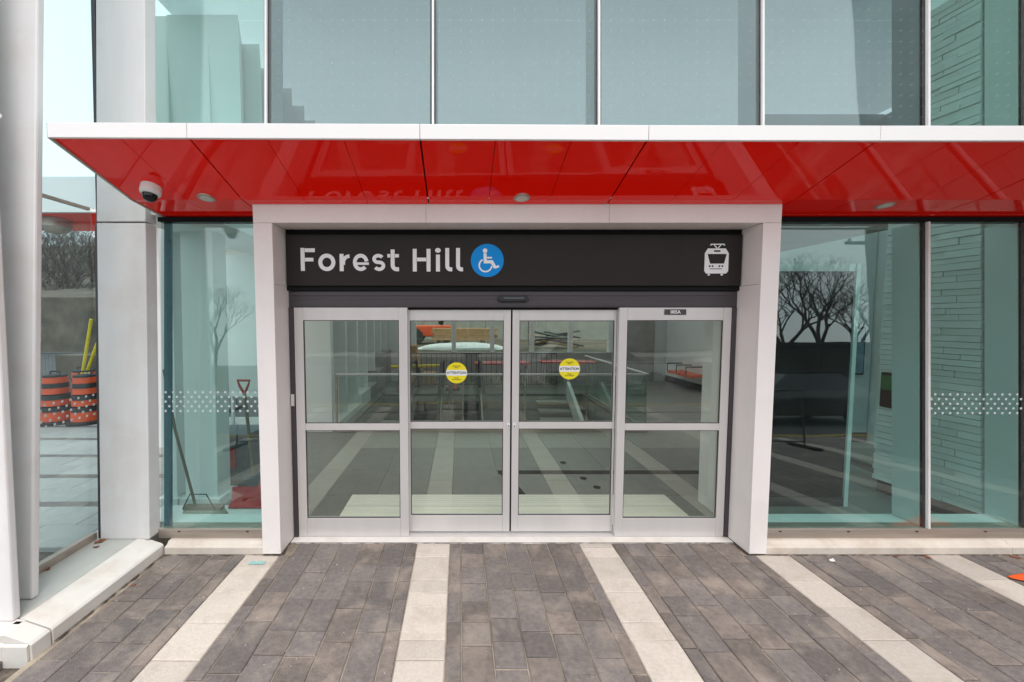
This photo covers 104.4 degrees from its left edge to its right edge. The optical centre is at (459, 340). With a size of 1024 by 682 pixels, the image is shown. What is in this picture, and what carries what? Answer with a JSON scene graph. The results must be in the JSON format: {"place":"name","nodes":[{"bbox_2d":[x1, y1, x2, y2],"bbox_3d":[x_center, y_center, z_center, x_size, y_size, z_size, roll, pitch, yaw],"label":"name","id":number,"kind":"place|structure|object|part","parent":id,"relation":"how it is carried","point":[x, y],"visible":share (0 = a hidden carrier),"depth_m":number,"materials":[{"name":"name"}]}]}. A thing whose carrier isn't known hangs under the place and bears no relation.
{"place":"outdoors","nodes":[
{"label":"outdoors","id":0,"kind":"place"},
{"bbox_2d":[41,278,95,351],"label":"hillside","id":1,"kind":"structure","parent":0,"point":[67,314],"depth_m":24.60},
{"bbox_2d":[41,246,68,282],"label":"bare tree","id":2,"kind":"object","parent":1,"relation":"on","point":[47,267],"visible":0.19,"depth_m":32.02,"materials":[{"name":"brown plant"}]},
{"bbox_2d":[41,247,71,286],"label":"bare tree","id":3,"kind":"object","parent":1,"relation":"on","point":[51,270],"visible":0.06,"depth_m":31.00,"materials":[{"name":"brown plant"}]},
{"bbox_2d":[41,254,94,288],"bbox_3d":[-30.273,-3.821,31.232,5.924,6.004,4.681,-1,3,-16],"label":"bare tree","id":4,"kind":"object","parent":1,"relation":"on","point":[73,272],"visible":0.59,"depth_m":30.60,"materials":[{"name":"brown plant"}]},
{"bbox_2d":[41,252,94,289],"bbox_3d":[-29.240,-3.608,30.826,6.438,6.434,6.235,1,3,13],"label":"bare tree","id":5,"kind":"object","parent":1,"relation":"on","point":[72,278],"visible":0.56,"depth_m":29.99,"materials":[{"name":"brown plant"}]},
{"bbox_2d":[42,231,94,287],"bbox_3d":[-31.030,-4.972,30.853,5.254,8.039,6.755,0,3,-8],"label":"bare tree","id":6,"kind":"object","parent":1,"relation":"on","point":[59,252],"visible":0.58,"depth_m":30.82,"materials":[{"name":"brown plant"}]},
{"bbox_2d":[42,231,94,286],"bbox_3d":[-32.376,-5.227,32.842,5.993,7.213,5.709,3,4,42],"label":"bare tree","id":7,"kind":"object","parent":1,"relation":"on","point":[70,261],"visible":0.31,"depth_m":31.91,"materials":[{"name":"brown plant"}]},
{"bbox_2d":[41,246,245,277],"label":"bank","id":8,"kind":"structure","parent":0,"point":[230,252],"depth_m":54.21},
{"bbox_2d":[43,231,90,279],"bbox_3d":[-39.881,-8.619,39.983,5.691,7.299,7.202,0,3,1],"label":"bare tree","id":9,"kind":"object","parent":8,"relation":"on","point":[68,247],"visible":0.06,"depth_m":39.84,"materials":[{"name":"brown plant"}]},
{"bbox_2d":[41,231,94,285],"bbox_3d":[-32.235,-5.644,32.078,7.626,7.869,7.874,2,4,35],"label":"bare tree","id":10,"kind":"object","parent":8,"relation":"on","point":[69,254],"visible":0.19,"depth_m":32.59,"materials":[{"name":"brown plant"}]},
{"bbox_2d":[45,231,94,281],"bbox_3d":[-35.661,-8.127,38.023,6.746,8.119,6.426,-2,4,-26],"label":"bare tree","id":11,"kind":"object","parent":8,"relation":"on","point":[81,246],"visible":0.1,"depth_m":37.47,"materials":[{"name":"brown plant"}]},
{"bbox_2d":[45,235,94,270],"bbox_3d":[-32.253,-6.314,35.189,5.027,6.448,6.362,3,4,41],"label":"bare tree","id":12,"kind":"object","parent":8,"relation":"on","point":[82,248],"visible":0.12,"depth_m":34.42,"materials":[{"name":"brown plant"}]},
{"bbox_2d":[50,235,94,271],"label":"bare tree","id":13,"kind":"object","parent":8,"relation":"on","point":[78,248],"visible":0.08,"depth_m":41.62,"materials":[{"name":"brown plant"}]},
{"bbox_2d":[39,417,258,551],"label":"side plaza","id":14,"kind":"structure","parent":0,"point":[68,501],"depth_m":5.01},
{"bbox_2d":[40,371,71,426],"bbox_3d":[-8.100,1.116,7.926,0.638,1.053,0.638,0,3,0],"label":"traffic barrel","id":15,"kind":"object","parent":14,"relation":"on","point":[55,388],"visible":0.84,"depth_m":7.77,"materials":[{"name":"orange plastic"}]},
{"bbox_2d":[65,370,96,426],"bbox_3d":[-7.500,1.116,7.926,0.638,1.053,0.638,-2,4,-27],"label":"traffic barrel","id":16,"kind":"object","parent":14,"relation":"on","point":[83,385],"visible":0.73,"depth_m":7.75,"materials":[{"name":"orange plastic"}]},
{"bbox_2d":[81,319,95,373],"bbox_3d":[-7.397,0.476,8.140,0.741,2.318,0.251,0,3,0],"label":"yellow brace","id":17,"kind":"object","parent":14,"relation":"on","point":[86,348],"visible":0.4,"depth_m":8.02,"materials":[{"name":"paint"}]},
{"bbox_2d":[42,177,162,447],"bbox_3d":[-8.800,-0.384,6.589,8.400,4.200,1.200,0,3,0],"label":"distant canopy","id":18,"kind":"object","parent":14,"relation":"on","point":[79,190],"depth_m":5.90,"materials":[{"name":"white metal"}]},
{"bbox_2d":[42,216,73,233],"bbox_3d":[-6.450,-1.831,6.306,0.400,0.240,0.400,0,3,0],"label":"canopy lamp","id":19,"kind":"object","parent":18,"relation":"attached to","point":[54,225],"visible":0.89,"depth_m":6.20,"materials":[{"name":"metal"}]},
{"bbox_2d":[40,354,258,416],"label":"side road","id":20,"kind":"structure","parent":0,"point":[50,362],"depth_m":10.57,"materials":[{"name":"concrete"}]},
{"bbox_2d":[71,366,94,396],"bbox_3d":[-8.250,1.074,8.675,0.638,1.053,0.638,-3,4,-41],"label":"traffic barrel","id":21,"kind":"object","parent":20,"relation":"on","point":[75,372],"visible":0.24,"depth_m":8.50,"materials":[{"name":"orange plastic"}]},
{"bbox_2d":[40,352,243,411],"bbox_3d":[-10.600,0.913,9.166,10.920,1.318,0.700,0,3,0],"label":"fence","id":22,"kind":"object","parent":20,"relation":"on","point":[236,408],"visible":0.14,"depth_m":9.13,"materials":[{"name":"grey metal"}]},
{"bbox_2d":[229,425,259,485],"bbox_3d":[-2.770,1.460,4.972,0.480,0.700,0.478,0,3,0],"label":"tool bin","id":23,"kind":"object","parent":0,"point":[240,465],"visible":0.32,"depth_m":4.81,"materials":[{"name":"grey plastic"}]},
{"bbox_2d":[55,339,606,378],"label":"yard ground","id":24,"kind":"structure","parent":0,"point":[595,345],"depth_m":16.24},
{"bbox_2d":[418,342,502,349],"bbox_3d":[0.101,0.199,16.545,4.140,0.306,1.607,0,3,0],"label":"car","id":25,"kind":"object","parent":24,"relation":"on","point":[465,346],"visible":0.87,"depth_m":16.05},
{"bbox_2d":[431,328,497,342],"bbox_3d":[0.249,-0.187,18.469,3.097,0.820,1.000,0,3,0],"label":"lumber stack","id":26,"kind":"object","parent":24,"relation":"on","point":[443,334],"visible":0.77,"depth_m":18.01,"materials":[{"name":"brown wood"}]},
{"bbox_2d":[528,330,583,347],"bbox_3d":[4.096,-0.111,17.130,2.299,0.738,1.174,0,3,0],"label":"scrap pile","id":27,"kind":"object","parent":24,"relation":"on","point":[558,338],"visible":0.85,"depth_m":16.86,"materials":[{"name":"grey metal"}]},
{"bbox_2d":[416,321,451,343],"bbox_3d":[-1.296,-1.794,19.930,2.607,3.863,1.600,0,3,0],"label":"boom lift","id":28,"kind":"object","parent":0,"point":[423,332],"visible":0.29,"depth_m":19.39,"materials":[{"name":"orange metal"}]},
{"bbox_2d":[0,395,873,681],"bbox_3d":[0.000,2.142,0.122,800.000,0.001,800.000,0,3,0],"label":"ground","id":29,"kind":"structure","parent":0,"point":[6,673],"depth_m":3.86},
{"bbox_2d":[42,0,891,245],"label":"sky","id":30,"kind":"structure","parent":0,"point":[67,46],"materials":[{"name":"white"}]},
{"bbox_2d":[416,321,606,338],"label":"retaining wall","id":31,"kind":"structure","parent":0,"point":[593,329],"depth_m":24.01,"materials":[{"name":"concrete"}]},
{"bbox_2d":[0,542,1023,681],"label":"pavement","id":32,"kind":"structure","parent":0,"point":[543,610],"depth_m":2.76,"materials":[{"name":"grey stone"}]},
{"bbox_2d":[0,533,163,667],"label":"ledge kerb","id":33,"kind":"structure","parent":32,"relation":"on","point":[78,585],"depth_m":2.86,"materials":[{"name":"white concrete"}]},
{"bbox_2d":[0,0,43,620],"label":"column","id":34,"kind":"structure","parent":33,"relation":"on","point":[21,79],"depth_m":2.73,"materials":[{"name":"white metal"}]},
{"bbox_2d":[39,0,100,573],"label":"glass wing","id":35,"kind":"structure","parent":33,"relation":"on","point":[64,552],"depth_m":3.36,"materials":[{"name":"clear glass"}]},
{"bbox_2d":[95,0,159,538],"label":"corner column","id":36,"kind":"structure","parent":33,"relation":"on","point":[127,368],"depth_m":3.48,"materials":[{"name":"white metal"}]},
{"bbox_2d":[164,538,263,555],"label":"base kerb","id":37,"kind":"structure","parent":32,"relation":"on","point":[247,546],"depth_m":3.50,"materials":[{"name":"beige concrete"}]},
{"bbox_2d":[151,0,1023,537],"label":"glass facade","id":38,"kind":"structure","parent":37,"relation":"on","point":[1001,516],"depth_m":3.67,"materials":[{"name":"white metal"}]},
{"bbox_2d":[46,122,1023,216],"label":"entrance canopy","id":39,"kind":"object","parent":38,"relation":"attached to","point":[236,169],"visible":0.89,"depth_m":2.83,"materials":[{"name":"red"}]},
{"bbox_2d":[139,181,161,201],"bbox_3d":[-2.400,-1.145,3.060,0.141,0.138,0.141,0,-11,0],"label":"dome camera","id":40,"kind":"object","parent":39,"relation":"attached to","point":[149,191],"visible":1,"depth_m":3.02,"materials":[{"name":"white plastic"}]},
{"bbox_2d":[197,193,215,201],"bbox_3d":[-2.060,-1.168,3.210,0.132,0.029,0.132,0,-5,0],"label":"ceiling light","id":41,"kind":"object","parent":39,"relation":"attached to","point":[205,197],"visible":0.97,"depth_m":3.19,"materials":[{"name":"metal"}]},
{"bbox_2d":[514,193,529,201],"bbox_3d":[0.505,-1.168,3.210,0.132,0.029,0.132,0,-5,0],"label":"ceiling light","id":42,"kind":"object","parent":39,"relation":"attached to","point":[522,197],"visible":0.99,"depth_m":3.19,"materials":[{"name":"metal"}]},
{"bbox_2d":[874,202,896,208],"bbox_3d":[3.600,-1.154,3.341,0.132,0.029,0.132,0,-5,0],"label":"ceiling light","id":43,"kind":"object","parent":39,"relation":"attached to","point":[885,205],"visible":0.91,"depth_m":3.32,"materials":[{"name":"metal"}]},
{"bbox_2d":[158,0,948,198],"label":"interior ceiling","id":44,"kind":"structure","parent":38,"relation":"attached to","point":[663,58],"depth_m":5.12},
{"bbox_2d":[253,202,781,553],"bbox_3d":[0.485,0.350,3.544,4.454,3.056,0.283,0,3,0],"label":"entrance portal","id":45,"kind":"object","parent":32,"relation":"on","point":[759,225],"visible":0.88,"depth_m":3.41,"materials":[{"name":"light grey painted aluminium panels"}]},
{"bbox_2d":[288,291,736,543],"bbox_3d":[0.489,0.726,3.763,4.138,2.384,0.288,0,3,0],"label":"door frame","id":46,"kind":"object","parent":45,"relation":"attached to","point":[489,300],"visible":0.77,"depth_m":3.65,"materials":[{"name":"metal"}]},
{"bbox_2d":[294,308,409,535],"bbox_3d":[-1.010,0.777,3.732,1.050,2.178,0.045,0,3,0],"label":"fixed door panel","id":47,"kind":"structure","parent":46,"relation":"attached to","point":[354,525],"depth_m":3.71,"materials":[{"name":"silver metal"}]},
{"bbox_2d":[408,310,511,530],"bbox_3d":[0.004,0.776,3.781,0.983,2.142,0.058,0,3,0],"label":"sliding door","id":48,"kind":"structure","parent":46,"relation":"attached to","point":[456,372],"depth_m":3.77,"materials":[{"name":"silver metal"}]},
{"bbox_2d":[498,296,528,301],"bbox_3d":[0.492,-0.388,3.613,0.279,0.056,0.035,0,3,0],"label":"door sensor","id":49,"kind":"object","parent":46,"relation":"attached to","point":[513,298],"depth_m":3.60,"materials":[{"name":"black plastic"}]},
{"bbox_3d":[0.492,-0.391,3.598,0.185,0.013,0.005,0,3,0],"label":"sensor window","id":50,"kind":"part","parent":49,"relation":"part of","materials":[{"name":"grey plastic"}]},
{"bbox_2d":[511,310,616,530],"bbox_3d":[0.987,0.776,3.781,0.979,2.142,0.058,0,3,0],"label":"sliding door","id":51,"kind":"structure","parent":46,"relation":"attached to","point":[569,368],"depth_m":3.77,"materials":[{"name":"silver metal"}]},
{"bbox_2d":[613,308,731,535],"bbox_3d":[1.998,0.777,3.729,1.040,2.178,0.052,0,3,0],"label":"fixed door panel","id":52,"kind":"structure","parent":46,"relation":"attached to","point":[713,525],"depth_m":3.71,"materials":[{"name":"silver metal"}]},
{"bbox_2d":[285,230,742,290],"bbox_3d":[0.489,-0.735,3.598,4.138,0.549,0.081,0,3,0],"label":"station sign","id":53,"kind":"object","parent":45,"relation":"attached to","point":[513,260],"visible":1,"depth_m":3.57,"materials":[{"name":"black metal"}]},
{"bbox_2d":[56,555,1003,673],"bbox_3d":[1.308,1.925,2.849,7.776,0.007,1.276,0,3,0],"label":"grit","id":54,"kind":"object","parent":32,"relation":"on","point":[580,640],"visible":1,"depth_m":2.76,"materials":[{"name":"grey"}]},
{"bbox_2d":[764,538,1023,555],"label":"base kerb","id":55,"kind":"structure","parent":32,"relation":"on","point":[868,546],"depth_m":3.50,"materials":[{"name":"beige concrete"}]},
{"bbox_2d":[1008,573,1023,580],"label":"orange cloth","id":56,"kind":"object","parent":32,"relation":"on","point":[1020,576],"visible":1,"depth_m":3.17,"materials":[{"name":"orange fabric"}]},
{"bbox_2d":[225,381,939,525],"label":"interior floor","id":57,"kind":"structure","parent":0,"point":[343,467],"depth_m":5.82,"materials":[{"name":"tile"}]},
{"bbox_2d":[155,16,185,507],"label":"interior column","id":58,"kind":"structure","parent":57,"relation":"on","point":[163,109],"depth_m":4.39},
{"bbox_2d":[176,43,232,504],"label":"interior column","id":59,"kind":"structure","parent":57,"relation":"on","point":[204,334],"depth_m":4.38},
{"bbox_2d":[160,505,309,527],"bbox_3d":[-2.375,1.812,4.040,1.550,0.104,0.338,0,3,0],"label":"window ledge","id":60,"kind":"object","parent":57,"relation":"on","point":[177,510],"depth_m":4.07,"materials":[{"name":"grey"}]},
{"bbox_2d":[162,370,228,513],"bbox_3d":[-2.596,1.018,3.893,0.533,1.496,0.122,0,3,0],"label":"push broom","id":61,"kind":"object","parent":60,"relation":"on","point":[196,508],"visible":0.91,"depth_m":3.90,"materials":[{"name":"brown wood"}]},
{"bbox_2d":[228,478,260,507],"bbox_3d":[-2.190,1.161,4.395,0.460,1.148,0.624,0,3,0],"label":"snow shovel","id":62,"kind":"object","parent":60,"relation":"on","point":[246,496],"visible":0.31,"depth_m":4.19,"materials":[{"name":"red plastic"}]},
{"bbox_2d":[226,255,257,424],"bbox_3d":[-2.990,0.298,5.506,0.460,2.960,0.040,0,3,0],"label":"hanging screen","id":63,"kind":"object","parent":57,"relation":"on","point":[241,322],"visible":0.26,"depth_m":5.46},
{"bbox_2d":[237,379,260,485],"bbox_3d":[-2.268,1.123,4.289,0.297,1.412,0.096,0,3,0],"label":"scoop shovel","id":64,"kind":"object","parent":57,"relation":"on","point":[253,479],"visible":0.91,"depth_m":4.28,"materials":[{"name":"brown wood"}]},
{"bbox_2d":[153,15,390,431],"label":"pleated wall","id":65,"kind":"structure","parent":57,"relation":"on","point":[332,348],"depth_m":5.41,"materials":[{"name":"concrete"}]},
{"bbox_2d":[391,364,439,386],"bbox_3d":[-1.300,1.052,12.079,1.602,0.710,0.095,0,3,0],"label":"yellow pipe","id":66,"kind":"object","parent":57,"relation":"on","point":[419,369],"visible":0.48,"depth_m":12.04,"materials":[{"name":"metal"}]},
{"bbox_2d":[398,345,435,385],"bbox_3d":[-1.325,0.762,12.463,1.150,1.246,0.600,0,3,0],"label":"carton stack","id":67,"kind":"object","parent":57,"relation":"on","point":[414,348],"visible":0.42,"depth_m":12.23,"materials":[{"name":"brown cardboard"}]},
{"bbox_2d":[446,383,459,389],"bbox_3d":[-0.200,1.080,11.680,0.400,0.700,0.400,0,3,0],"label":"traffic cone","id":68,"kind":"object","parent":57,"relation":"on","point":[455,386],"visible":0.15,"depth_m":11.58,"materials":[{"name":"orange plastic"}]},
{"bbox_2d":[346,396,614,432],"bbox_3d":[0.625,3.649,9.297,5.750,4.040,3.850,0,3,0],"label":"escalator well","id":69,"kind":"object","parent":57,"relation":"in","point":[383,408],"visible":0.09,"depth_m":11.01,"materials":[{"name":"concrete"}]},
{"bbox_2d":[411,358,444,420],"bbox_3d":[-0.875,2.162,9.648,0.870,3.170,4.260,0,3,0],"label":"escalator","id":70,"kind":"object","parent":69,"relation":"on","point":[428,410],"visible":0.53,"depth_m":10.56,"materials":[{"name":"grey metal"}]},
{"bbox_2d":[448,358,487,420],"bbox_3d":[0.175,2.162,9.648,0.870,3.170,4.260,0,3,0],"label":"escalator","id":71,"kind":"object","parent":69,"relation":"on","point":[471,410],"visible":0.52,"depth_m":10.33,"materials":[{"name":"grey metal"}]},
{"bbox_2d":[535,382,583,419],"bbox_3d":[2.645,2.438,9.268,1.100,2.440,3.490,0,3,0],"label":"well stair","id":72,"kind":"object","parent":69,"relation":"on","point":[574,408],"visible":0.26,"depth_m":10.42,"materials":[{"name":"concrete"}]},
{"bbox_2d":[411,353,556,384],"bbox_3d":[0.650,0.832,11.846,4.514,0.968,0.044,0,3,0],"label":"fence","id":73,"kind":"object","parent":57,"relation":"on","point":[486,366],"visible":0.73,"depth_m":11.83,"materials":[{"name":"metal"}]},
{"bbox_2d":[335,355,648,431],"bbox_3d":[0.595,1.032,9.053,5.751,1.092,3.641,0,3,0],"label":"glass balustrade","id":74,"kind":"object","parent":57,"relation":"on","point":[639,373],"visible":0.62,"depth_m":7.26,"materials":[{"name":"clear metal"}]},
{"bbox_2d":[473,361,530,387],"bbox_3d":[1.300,1.026,12.278,1.700,0.741,0.700,0,3,-6],"label":"pipe","id":75,"kind":"object","parent":57,"relation":"on","point":[494,362],"visible":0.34,"depth_m":12.15,"materials":[{"name":"red metal"}]},
{"bbox_2d":[340,495,687,524],"bbox_3d":[0.575,1.842,4.337,3.690,0.010,0.672,0,3,0],"label":"entrance grille","id":76,"kind":"object","parent":57,"relation":"on","point":[389,505],"visible":0.5,"depth_m":4.42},
{"bbox_2d":[387,310,666,380],"bbox_3d":[2.400,-1.365,13.269,11.200,5.400,0.350,0,3,0],"label":"window wall","id":77,"kind":"structure","parent":57,"relation":"on","point":[646,346],"depth_m":13.26,"materials":[{"name":"glass"}]},
{"bbox_2d":[626,321,654,380],"bbox_3d":[6.050,0.291,13.212,0.900,2.100,0.048,0,3,0],"label":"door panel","id":78,"kind":"structure","parent":77,"relation":"in","point":[641,334],"depth_m":13.18,"materials":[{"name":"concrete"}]},
{"bbox_2d":[538,360,596,385],"bbox_3d":[3.400,1.009,12.577,1.700,0.741,0.700,0,3,5],"label":"folding table","id":79,"kind":"object","parent":57,"relation":"on","point":[586,362],"visible":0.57,"depth_m":12.44,"materials":[{"name":"red plastic"}]},
{"bbox_2d":[665,321,703,391],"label":"side wall","id":80,"kind":"structure","parent":57,"relation":"on","point":[684,342],"depth_m":12.10,"materials":[{"name":"grey"}]},
{"bbox_2d":[667,363,701,377],"bbox_3d":[6.636,0.851,11.667,0.508,0.318,1.200,0,3,0],"label":"wall bench","id":81,"kind":"object","parent":80,"relation":"attached to","point":[685,373],"depth_m":11.65,"materials":[{"name":"orange plastic"}]},
{"bbox_2d":[698,264,860,511],"bbox_3d":[3.525,0.507,4.296,1.580,2.680,0.320,0,3,0],"label":"black glass panel","id":82,"kind":"object","parent":57,"relation":"on","point":[816,343],"visible":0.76,"depth_m":4.33,"materials":[{"name":"black"}]},
{"bbox_2d":[866,112,891,443],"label":"end wall","id":83,"kind":"structure","parent":57,"relation":"on","point":[881,265],"depth_m":6.55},
{"bbox_2d":[872,0,1007,513],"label":"white brick wall","id":84,"kind":"structure","parent":57,"relation":"on","point":[958,353],"depth_m":4.08,"materials":[{"name":"grey"}]},
{"bbox_2d":[879,372,891,408],"bbox_3d":[5.013,0.575,4.610,0.065,0.410,0.140,0,3,0],"label":"call box","id":85,"kind":"object","parent":84,"relation":"attached to","point":[886,391],"visible":0.63,"depth_m":4.61,"materials":[{"name":"green"}]},
{"bbox_2d":[765,114,884,441],"bbox_3d":[5.900,-0.985,6.580,2.000,5.400,0.150,0,3,0],"label":"partition","id":86,"kind":"object","parent":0,"point":[862,250],"visible":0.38,"depth_m":6.53,"materials":[{"name":"white"}]},
{"bbox_2d":[780,224,887,251],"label":"dropped ceiling","id":87,"kind":"structure","parent":0,"point":[795,236],"depth_m":4.09,"materials":[{"name":"concrete"}]}
]}

